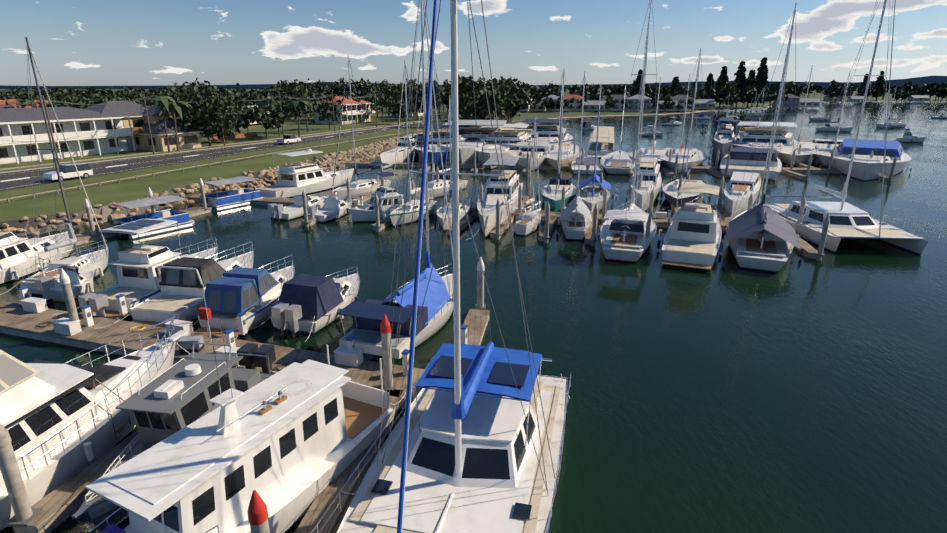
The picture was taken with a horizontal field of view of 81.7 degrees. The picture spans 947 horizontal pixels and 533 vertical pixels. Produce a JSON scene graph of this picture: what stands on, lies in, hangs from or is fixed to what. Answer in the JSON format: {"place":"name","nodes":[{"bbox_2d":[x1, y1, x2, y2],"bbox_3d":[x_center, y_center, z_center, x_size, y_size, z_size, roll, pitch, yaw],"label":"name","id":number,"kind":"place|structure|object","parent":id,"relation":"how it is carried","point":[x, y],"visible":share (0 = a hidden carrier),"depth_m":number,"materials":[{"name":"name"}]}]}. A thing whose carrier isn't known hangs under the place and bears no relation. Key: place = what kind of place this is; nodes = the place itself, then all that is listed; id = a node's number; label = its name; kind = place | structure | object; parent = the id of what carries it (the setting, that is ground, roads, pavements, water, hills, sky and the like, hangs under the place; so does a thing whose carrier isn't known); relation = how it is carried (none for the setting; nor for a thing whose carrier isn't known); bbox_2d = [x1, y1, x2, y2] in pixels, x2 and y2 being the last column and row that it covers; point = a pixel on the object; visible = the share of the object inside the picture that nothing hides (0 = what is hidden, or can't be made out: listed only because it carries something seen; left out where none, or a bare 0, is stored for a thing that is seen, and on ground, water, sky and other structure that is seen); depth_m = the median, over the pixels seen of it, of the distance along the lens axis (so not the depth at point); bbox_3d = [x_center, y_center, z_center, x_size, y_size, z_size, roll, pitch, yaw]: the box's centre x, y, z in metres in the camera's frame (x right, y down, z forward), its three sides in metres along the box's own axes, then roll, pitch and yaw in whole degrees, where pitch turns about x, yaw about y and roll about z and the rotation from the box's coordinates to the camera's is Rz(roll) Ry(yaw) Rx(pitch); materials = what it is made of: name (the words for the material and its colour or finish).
{"place":"outdoors","nodes":[
{"label":"outdoors","id":0,"kind":"place"},
{"bbox_2d":[0,114,493,236],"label":"shore ground","id":1,"kind":"structure","parent":0,"point":[13,212],"depth_m":69.58,"materials":[{"name":"green plant"}]},
{"bbox_2d":[43,134,300,181],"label":"cars","id":2,"kind":"object","parent":1,"relation":"on","point":[83,169],"visible":0.88,"depth_m":66.33,"materials":[{"name":"white metal"}]},
{"bbox_2d":[0,121,438,188],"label":"road markings","id":3,"kind":"object","parent":1,"relation":"on","point":[152,161],"visible":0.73,"depth_m":79.53,"materials":[{"name":"white paint"}]},
{"bbox_2d":[0,128,440,202],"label":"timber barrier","id":4,"kind":"object","parent":1,"relation":"on","point":[100,183],"visible":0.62,"depth_m":71.24,"materials":[{"name":"brown wood"}]},
{"bbox_2d":[0,112,471,172],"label":"road","id":5,"kind":"structure","parent":1,"relation":"on","point":[314,129],"depth_m":117.22,"materials":[{"name":"grey asphalt"}]},
{"bbox_2d":[0,92,376,164],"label":"power poles","id":6,"kind":"object","parent":5,"relation":"on","point":[52,137],"visible":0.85,"depth_m":88.87,"materials":[{"name":"brown"}]},
{"bbox_2d":[0,125,481,234],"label":"riprap","id":7,"kind":"object","parent":1,"relation":"on","point":[271,175],"visible":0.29,"depth_m":71.08,"materials":[{"name":"brown stone"}]},
{"bbox_2d":[0,101,946,532],"bbox_3d":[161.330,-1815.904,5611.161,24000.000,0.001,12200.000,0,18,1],"label":"water","id":8,"kind":"structure","parent":0,"point":[728,393],"depth_m":27.85,"materials":[{"name":"teal liquid"}]},
{"bbox_2d":[0,221,73,284],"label":"motor yacht","id":9,"kind":"object","parent":8,"relation":"on","point":[18,255],"visible":0.77,"depth_m":36.90,"materials":[{"name":"white plastic"}]},
{"bbox_2d":[0,37,107,298],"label":"sailboat","id":10,"kind":"object","parent":8,"relation":"on","point":[96,262],"visible":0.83,"depth_m":34.92,"materials":[{"name":"white plastic"}]},
{"bbox_2d":[34,265,93,304],"bbox_3d":[-24.661,1.149,33.214,2.715,2.160,2.577,-12,21,-32],"label":"dinghy","id":11,"kind":"object","parent":8,"relation":"on","point":[52,291],"visible":0.69,"depth_m":32.91,"materials":[{"name":"white plastic"}]},
{"bbox_2d":[0,316,187,530],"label":"flybridge boat","id":12,"kind":"object","parent":8,"relation":"on","point":[56,422],"visible":0.94,"depth_m":17.55,"materials":[{"name":"white plastic"}]},
{"bbox_2d":[55,219,217,322],"bbox_3d":[-19.260,-0.331,33.261,4.118,4.946,10.727,5,19,14],"label":"motorboat","id":13,"kind":"object","parent":8,"relation":"on","point":[138,275],"visible":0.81,"depth_m":31.67,"materials":[{"name":"white plastic"}]},
{"bbox_2d":[110,195,194,239],"bbox_3d":[-28.352,-4.352,48.212,3.096,2.972,6.379,11,21,30],"label":"pontoon boat","id":14,"kind":"object","parent":8,"relation":"on","point":[183,219],"visible":0.77,"depth_m":48.19,"materials":[{"name":"silver metal"}]},
{"bbox_2d":[72,292,275,530],"bbox_3d":[-9.855,4.090,18.638,2.950,5.600,9.395,3,18,9],"label":"motorboat","id":15,"kind":"object","parent":8,"relation":"on","point":[176,397],"visible":0.52,"depth_m":17.92,"materials":[{"name":"grey plastic"}]},
{"bbox_2d":[95,241,253,335],"bbox_3d":[-16.048,0.974,32.286,4.118,3.068,11.144,3,18,10],"label":"boat","id":16,"kind":"object","parent":8,"relation":"on","point":[182,283],"visible":0.75,"depth_m":30.55,"materials":[{"name":"white plastic"}]},
{"bbox_2d":[166,254,294,338],"bbox_3d":[-12.328,1.592,30.521,3.622,2.986,9.142,4,18,11],"label":"motorboat","id":17,"kind":"object","parent":8,"relation":"on","point":[253,294],"visible":0.75,"depth_m":28.50,"materials":[{"name":"blue"}]},
{"bbox_2d":[198,176,263,210],"bbox_3d":[-26.144,-7.809,58.818,3.096,2.972,6.594,11,21,30],"label":"pontoon boat","id":18,"kind":"object","parent":8,"relation":"on","point":[229,199],"visible":0.83,"depth_m":58.14,"materials":[{"name":"silver metal"}]},
{"bbox_2d":[85,315,394,532],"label":"motor yacht","id":19,"kind":"object","parent":8,"relation":"on","point":[290,443],"visible":0.96,"depth_m":15.01,"materials":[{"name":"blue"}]},
{"bbox_2d":[267,191,328,221],"bbox_3d":[-17.277,-6.144,55.593,2.920,2.160,8.674,7,19,21],"label":"runabout boat","id":20,"kind":"object","parent":8,"relation":"on","point":[279,212],"visible":0.77,"depth_m":53.83,"materials":[{"name":"white plastic"}]},
{"bbox_2d":[255,149,353,197],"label":"motor yacht","id":21,"kind":"object","parent":8,"relation":"on","point":[297,179],"visible":0.88,"depth_m":65.09,"materials":[{"name":"white plastic"}]},
{"bbox_2d":[250,266,359,341],"bbox_3d":[-8.548,1.750,30.500,3.746,2.700,8.560,6,19,17],"label":"motorboat","id":22,"kind":"object","parent":8,"relation":"on","point":[309,304],"visible":0.92,"depth_m":28.62,"materials":[{"name":"blue fabric"}]},
{"bbox_2d":[307,195,352,222],"bbox_3d":[-13.904,-5.641,54.051,2.720,2.160,7.053,7,19,21],"label":"cuddy boat","id":23,"kind":"object","parent":8,"relation":"on","point":[337,208],"visible":0.88,"depth_m":53.44,"materials":[{"name":"white plastic"}]},
{"bbox_2d":[329,55,390,200],"bbox_3d":[-13.702,-15.488,62.300,3.976,15.973,12.419,7,19,20],"label":"sailboat","id":24,"kind":"object","parent":8,"relation":"on","point":[358,188],"visible":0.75,"depth_m":63.13,"materials":[{"name":"white plastic"}]},
{"bbox_2d":[330,172,403,221],"bbox_3d":[-9.480,-6.505,52.590,8.318,4.707,3.820,-14,23,-37],"label":"flybridge boat","id":25,"kind":"object","parent":8,"relation":"on","point":[365,212],"visible":0.83,"depth_m":52.04,"materials":[{"name":"white plastic"}]},
{"bbox_2d":[332,0,452,358],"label":"sailboat","id":26,"kind":"object","parent":8,"relation":"in","point":[436,312],"visible":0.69,"depth_m":26.22,"materials":[{"name":"blue"}]},
{"bbox_2d":[380,134,423,168],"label":"boat","id":27,"kind":"object","parent":8,"relation":"on","point":[387,157],"visible":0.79,"depth_m":93.13,"materials":[{"name":"white plastic"}]},
{"bbox_2d":[372,60,439,227],"bbox_3d":[-6.128,-11.132,50.599,3.202,14.940,10.001,7,19,21],"label":"sailboat","id":28,"kind":"object","parent":8,"relation":"on","point":[395,219],"visible":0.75,"depth_m":51.18,"materials":[{"name":"white plastic"}]},
{"bbox_2d":[405,45,467,199],"bbox_3d":[-4.676,-15.901,61.940,4.181,16.982,13.060,10,20,27],"label":"sailboat","id":29,"kind":"object","parent":8,"relation":"on","point":[437,189],"visible":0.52,"depth_m":63.14,"materials":[{"name":"white plastic"}]},
{"bbox_2d":[311,0,570,532],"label":"sailboat","id":30,"kind":"object","parent":8,"relation":"on","point":[474,442],"visible":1,"depth_m":15.90,"materials":[{"name":"white plastic"}]},
{"bbox_2d":[415,125,469,167],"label":"boat","id":31,"kind":"object","parent":8,"relation":"on","point":[443,138],"visible":0.42,"depth_m":98.94,"materials":[{"name":"white"}]},
{"bbox_2d":[0,161,888,532],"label":"marina piers","id":32,"kind":"structure","parent":8,"relation":"on","point":[62,503],"depth_m":26.28,"materials":[{"name":"wood"}]},
{"bbox_2d":[18,191,713,375],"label":"power pedestals","id":33,"kind":"object","parent":32,"relation":"on","point":[122,308],"visible":0.62,"depth_m":26.95,"materials":[{"name":"white"}]},
{"bbox_2d":[20,199,719,493],"bbox_3d":[-4.775,-1.478,38.810,34.311,2.038,46.669,11,21,30],"label":"dock clutter","id":34,"kind":"object","parent":32,"relation":"on","point":[345,355],"visible":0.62,"depth_m":26.68,"materials":[{"name":"white plastic"}]},
{"bbox_2d":[0,141,896,532],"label":"mooring piles","id":35,"kind":"object","parent":8,"relation":"on","point":[24,513],"visible":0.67,"depth_m":30.28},
{"bbox_2d":[425,96,472,230],"bbox_3d":[-2.102,-9.320,49.870,3.355,11.946,10.479,3,18,8],"label":"sailboat","id":36,"kind":"object","parent":8,"relation":"on","point":[441,212],"visible":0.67,"depth_m":49.96,"materials":[{"name":"white plastic"}]},
{"bbox_2d":[437,120,506,163],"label":"boat","id":37,"kind":"object","parent":8,"relation":"on","point":[469,148],"visible":0.4,"depth_m":103.62,"materials":[{"name":"white plastic"}]},
{"bbox_2d":[467,156,522,240],"bbox_3d":[2.504,-7.584,54.943,4.420,5.302,25.227,3,18,8],"label":"motorboat","id":38,"kind":"object","parent":8,"relation":"on","point":[493,193],"visible":0.85,"depth_m":54.49,"materials":[{"name":"white plastic"}]},
{"bbox_2d":[476,124,530,168],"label":"boat","id":39,"kind":"object","parent":8,"relation":"on","point":[506,136],"visible":0.5,"depth_m":99.56,"materials":[{"name":"white plastic"}]},
{"bbox_2d":[497,126,541,149],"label":"boat","id":40,"kind":"object","parent":8,"relation":"on","point":[528,131],"visible":0.27,"depth_m":110.14,"materials":[{"name":"white plastic"}]},
{"bbox_2d":[516,142,551,170],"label":"boat","id":41,"kind":"object","parent":8,"relation":"on","point":[524,147],"visible":0.52,"depth_m":90.13,"materials":[{"name":"white plastic"}]},
{"bbox_2d":[514,115,556,235],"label":"sailboat","id":42,"kind":"object","parent":8,"relation":"on","point":[527,223],"visible":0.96,"depth_m":47.94,"materials":[{"name":"white plastic"}]},
{"bbox_2d":[522,119,572,145],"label":"boat","id":43,"kind":"object","parent":8,"relation":"on","point":[553,134],"visible":0.4,"depth_m":113.27,"materials":[{"name":"white plastic"}]},
{"bbox_2d":[536,68,576,211],"bbox_3d":[9.375,-13.560,58.749,4.776,14.507,14.920,3,18,11],"label":"sailboat","id":44,"kind":"object","parent":8,"relation":"on","point":[551,191],"visible":0.77,"depth_m":59.19,"materials":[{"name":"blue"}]},
{"bbox_2d":[540,74,590,170],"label":"boat","id":45,"kind":"object","parent":8,"relation":"on","point":[571,158],"visible":0.54,"depth_m":90.08,"materials":[{"name":"white plastic"}]},
{"bbox_2d":[556,71,592,240],"bbox_3d":[9.355,-9.804,48.135,3.269,13.942,10.209,4,18,11],"label":"sailboat","id":46,"kind":"object","parent":8,"relation":"on","point":[575,218],"visible":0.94,"depth_m":47.05,"materials":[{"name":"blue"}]},
{"bbox_2d":[571,157,602,174],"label":"boat","id":47,"kind":"object","parent":8,"relation":"on","point":[590,167],"visible":0.79,"depth_m":83.52,"materials":[{"name":"white plastic"}]},
{"bbox_2d":[580,122,596,129],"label":"boat","id":48,"kind":"object","parent":8,"relation":"on","point":[585,125],"visible":0.69,"depth_m":165.77,"materials":[{"name":"blue"}]},
{"bbox_2d":[573,84,613,213],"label":"sailboat","id":49,"kind":"object","parent":8,"relation":"on","point":[596,195],"visible":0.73,"depth_m":57.91,"materials":[{"name":"blue"}]},
{"bbox_2d":[587,126,613,157],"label":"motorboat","id":50,"kind":"object","parent":8,"relation":"on","point":[603,131],"visible":0.75,"depth_m":109.31,"materials":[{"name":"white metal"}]},
{"bbox_2d":[600,85,635,174],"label":"boat","id":51,"kind":"object","parent":8,"relation":"on","point":[610,162],"visible":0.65,"depth_m":84.47,"materials":[{"name":"white plastic"}]},
{"bbox_2d":[599,0,661,262],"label":"sailboat","id":52,"kind":"object","parent":8,"relation":"on","point":[623,237],"visible":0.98,"depth_m":42.11,"materials":[{"name":"white plastic"}]},
{"bbox_2d":[626,159,662,215],"bbox_3d":[20.103,-9.820,63.951,4.020,3.972,26.220,6,19,17],"label":"cruiser boat","id":53,"kind":"object","parent":8,"relation":"on","point":[646,165],"visible":0.73,"depth_m":62.20,"materials":[{"name":"white plastic"}]},
{"bbox_2d":[639,125,663,135],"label":"boat","id":54,"kind":"object","parent":8,"relation":"on","point":[651,132],"visible":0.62,"depth_m":144.53,"materials":[{"name":"white plastic"}]},
{"bbox_2d":[630,77,673,166],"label":"boat","id":55,"kind":"object","parent":8,"relation":"on","point":[646,153],"visible":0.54,"depth_m":89.73,"materials":[{"name":"white plastic"}]},
{"bbox_2d":[661,117,681,125],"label":"boat","id":56,"kind":"object","parent":8,"relation":"on","point":[673,123],"visible":0.88,"depth_m":185.39,"materials":[{"name":"white plastic"}]},
{"bbox_2d":[655,75,710,173],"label":"boat","id":57,"kind":"object","parent":8,"relation":"on","point":[694,154],"visible":0.77,"depth_m":87.26,"materials":[{"name":"white plastic"}]},
{"bbox_2d":[657,48,710,208],"bbox_3d":[23.719,-14.916,59.625,5.590,16.542,17.464,8,20,24],"label":"sailboat","id":58,"kind":"object","parent":8,"relation":"on","point":[670,190],"visible":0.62,"depth_m":59.21,"materials":[{"name":"white plastic"}]},
{"bbox_2d":[662,183,723,269],"bbox_3d":[18.458,-4.309,45.101,4.420,5.173,17.778,8,20,23],"label":"motorboat","id":59,"kind":"object","parent":8,"relation":"on","point":[694,236],"visible":0.98,"depth_m":40.89,"materials":[{"name":"white plastic"}]},
{"bbox_2d":[698,113,710,118],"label":"boat","id":60,"kind":"object","parent":8,"relation":"on","point":[702,115],"visible":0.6,"depth_m":222.05,"materials":[{"name":"blue"}]},
{"bbox_2d":[710,117,734,163],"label":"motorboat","id":61,"kind":"object","parent":8,"relation":"on","point":[723,135],"visible":0.94,"depth_m":108.02,"materials":[{"name":"white plastic"}]},
{"bbox_2d":[714,93,739,123],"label":"boat","id":62,"kind":"object","parent":8,"relation":"on","point":[729,122],"visible":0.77,"depth_m":191.31,"materials":[{"name":"blue"}]},
{"bbox_2d":[722,172,761,217],"bbox_3d":[29.500,-8.298,60.421,4.020,3.264,25.492,10,20,27],"label":"motorboat","id":63,"kind":"object","parent":8,"relation":"on","point":[732,187],"visible":0.83,"depth_m":57.90,"materials":[{"name":"white plastic"}]},
{"bbox_2d":[719,142,781,180],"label":"express boat","id":64,"kind":"object","parent":8,"relation":"on","point":[739,159],"visible":0.79,"depth_m":80.16,"materials":[{"name":"white plastic"}]},
{"bbox_2d":[745,92,762,115],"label":"boat","id":65,"kind":"object","parent":8,"relation":"on","point":[755,114],"visible":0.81,"depth_m":247.08,"materials":[{"name":"white plastic"}]},
{"bbox_2d":[741,87,782,130],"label":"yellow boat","id":66,"kind":"object","parent":8,"relation":"in","point":[760,127],"visible":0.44,"depth_m":157.36,"materials":[{"name":"blue"}]},
{"bbox_2d":[721,2,803,271],"bbox_3d":[23.608,-10.513,42.861,5.962,18.558,18.627,8,20,24],"label":"sailboat","id":67,"kind":"object","parent":8,"relation":"on","point":[772,251],"visible":0.98,"depth_m":40.61,"materials":[{"name":"white"}]},
{"bbox_2d":[729,121,798,157],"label":"boat","id":68,"kind":"object","parent":8,"relation":"on","point":[744,137],"visible":0.69,"depth_m":102.78,"materials":[{"name":"white plastic"}]},
{"bbox_2d":[775,65,830,165],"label":"sailboat","id":69,"kind":"object","parent":8,"relation":"on","point":[802,157],"visible":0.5,"depth_m":91.61,"materials":[{"name":"white plastic"}]},
{"bbox_2d":[809,91,831,120],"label":"boat","id":70,"kind":"object","parent":8,"relation":"on","point":[819,119],"visible":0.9,"depth_m":212.00,"materials":[{"name":"white"}]},
{"bbox_2d":[797,74,866,167],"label":"boat","id":71,"kind":"object","parent":8,"relation":"on","point":[822,155],"visible":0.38,"depth_m":95.02,"materials":[{"name":"white plastic"}]},
{"bbox_2d":[816,84,853,131],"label":"boat","id":72,"kind":"object","parent":8,"relation":"on","point":[842,129],"visible":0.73,"depth_m":159.33,"materials":[{"name":"white plastic"}]},
{"bbox_2d":[756,0,940,254],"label":"catamaran","id":73,"kind":"object","parent":8,"relation":"in","point":[847,220],"visible":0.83,"depth_m":44.97,"materials":[{"name":"white plastic"}]},
{"bbox_2d":[823,139,911,180],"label":"boat","id":74,"kind":"object","parent":8,"relation":"on","point":[865,166],"visible":0.81,"depth_m":81.76,"materials":[{"name":"blue"}]},
{"bbox_2d":[876,89,906,127],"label":"boat","id":75,"kind":"object","parent":8,"relation":"on","point":[892,125],"visible":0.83,"depth_m":174.28,"materials":[{"name":"white plastic"}]},
{"bbox_2d":[891,128,925,142],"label":"boat","id":76,"kind":"object","parent":8,"relation":"on","point":[908,136],"visible":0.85,"depth_m":127.54,"materials":[{"name":"white plastic"}]},
{"bbox_2d":[931,111,946,117],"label":"boat","id":77,"kind":"object","parent":8,"relation":"on","point":[942,116],"visible":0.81,"depth_m":229.12,"materials":[{"name":"white"}]},
{"bbox_2d":[0,89,946,129],"bbox_3d":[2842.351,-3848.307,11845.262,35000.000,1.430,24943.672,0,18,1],"label":"ground","id":78,"kind":"structure","parent":0,"point":[524,115],"depth_m":276.63,"materials":[{"name":"green plant"}]},
{"bbox_2d":[2,94,229,125],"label":"trees","id":79,"kind":"object","parent":78,"relation":"on","point":[93,102],"visible":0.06,"depth_m":130.71,"materials":[{"name":"green plant"}]},
{"bbox_2d":[0,87,365,119],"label":"trees","id":80,"kind":"object","parent":78,"relation":"on","point":[82,95],"visible":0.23,"depth_m":195.44,"materials":[{"name":"green plant"}]},
{"bbox_2d":[0,86,439,103],"bbox_3d":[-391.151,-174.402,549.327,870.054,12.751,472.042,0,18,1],"label":"trees","id":81,"kind":"object","parent":78,"relation":"on","point":[263,92],"visible":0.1,"depth_m":427.83,"materials":[{"name":"green plant"}]},
{"bbox_2d":[140,78,426,151],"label":"trees","id":82,"kind":"object","parent":78,"relation":"on","point":[184,109],"visible":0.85,"depth_m":106.54,"materials":[{"name":"green plant"}]},
{"bbox_2d":[274,76,525,119],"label":"trees","id":83,"kind":"object","parent":78,"relation":"on","point":[335,88],"visible":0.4,"depth_m":193.46,"materials":[{"name":"green plant"}]},
{"bbox_2d":[0,94,946,163],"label":"buildings","id":84,"kind":"structure","parent":78,"relation":"on","point":[118,127],"depth_m":94.74,"materials":[{"name":"white paint"}]},
{"bbox_2d":[444,74,530,126],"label":"trees","id":85,"kind":"object","parent":78,"relation":"on","point":[509,98],"visible":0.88,"depth_m":159.10,"materials":[{"name":"green plant"}]},
{"bbox_2d":[529,90,698,111],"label":"bank trees","id":86,"kind":"object","parent":78,"relation":"on","point":[548,102],"visible":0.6,"depth_m":275.17,"materials":[{"name":"green plant"}]},
{"bbox_2d":[514,80,794,109],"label":"trees","id":87,"kind":"object","parent":78,"relation":"on","point":[540,92],"visible":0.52,"depth_m":313.65,"materials":[{"name":"green plant"}]},
{"bbox_2d":[495,81,946,97],"bbox_3d":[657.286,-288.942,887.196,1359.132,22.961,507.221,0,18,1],"label":"bank trees","id":88,"kind":"object","parent":78,"relation":"on","point":[820,89],"visible":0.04,"depth_m":815.61,"materials":[{"name":"green plant"}]},
{"bbox_2d":[634,57,885,107],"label":"trees","id":89,"kind":"object","parent":78,"relation":"on","point":[758,81],"visible":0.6,"depth_m":330.96,"materials":[{"name":"green plant"}]},
{"bbox_2d":[774,80,946,101],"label":"bank trees","id":90,"kind":"object","parent":78,"relation":"on","point":[834,88],"visible":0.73,"depth_m":486.76,"materials":[{"name":"green plant"}]},
{"bbox_2d":[0,76,946,88],"bbox_3d":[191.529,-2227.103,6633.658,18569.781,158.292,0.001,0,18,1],"label":"distant hills","id":91,"kind":"structure","parent":0,"point":[921,81],"depth_m":6609.20,"materials":[{"name":"green plant"}]},
{"bbox_2d":[0,0,946,85],"label":"sky","id":92,"kind":"structure","parent":0,"point":[72,42],"materials":[{"name":"blue"}]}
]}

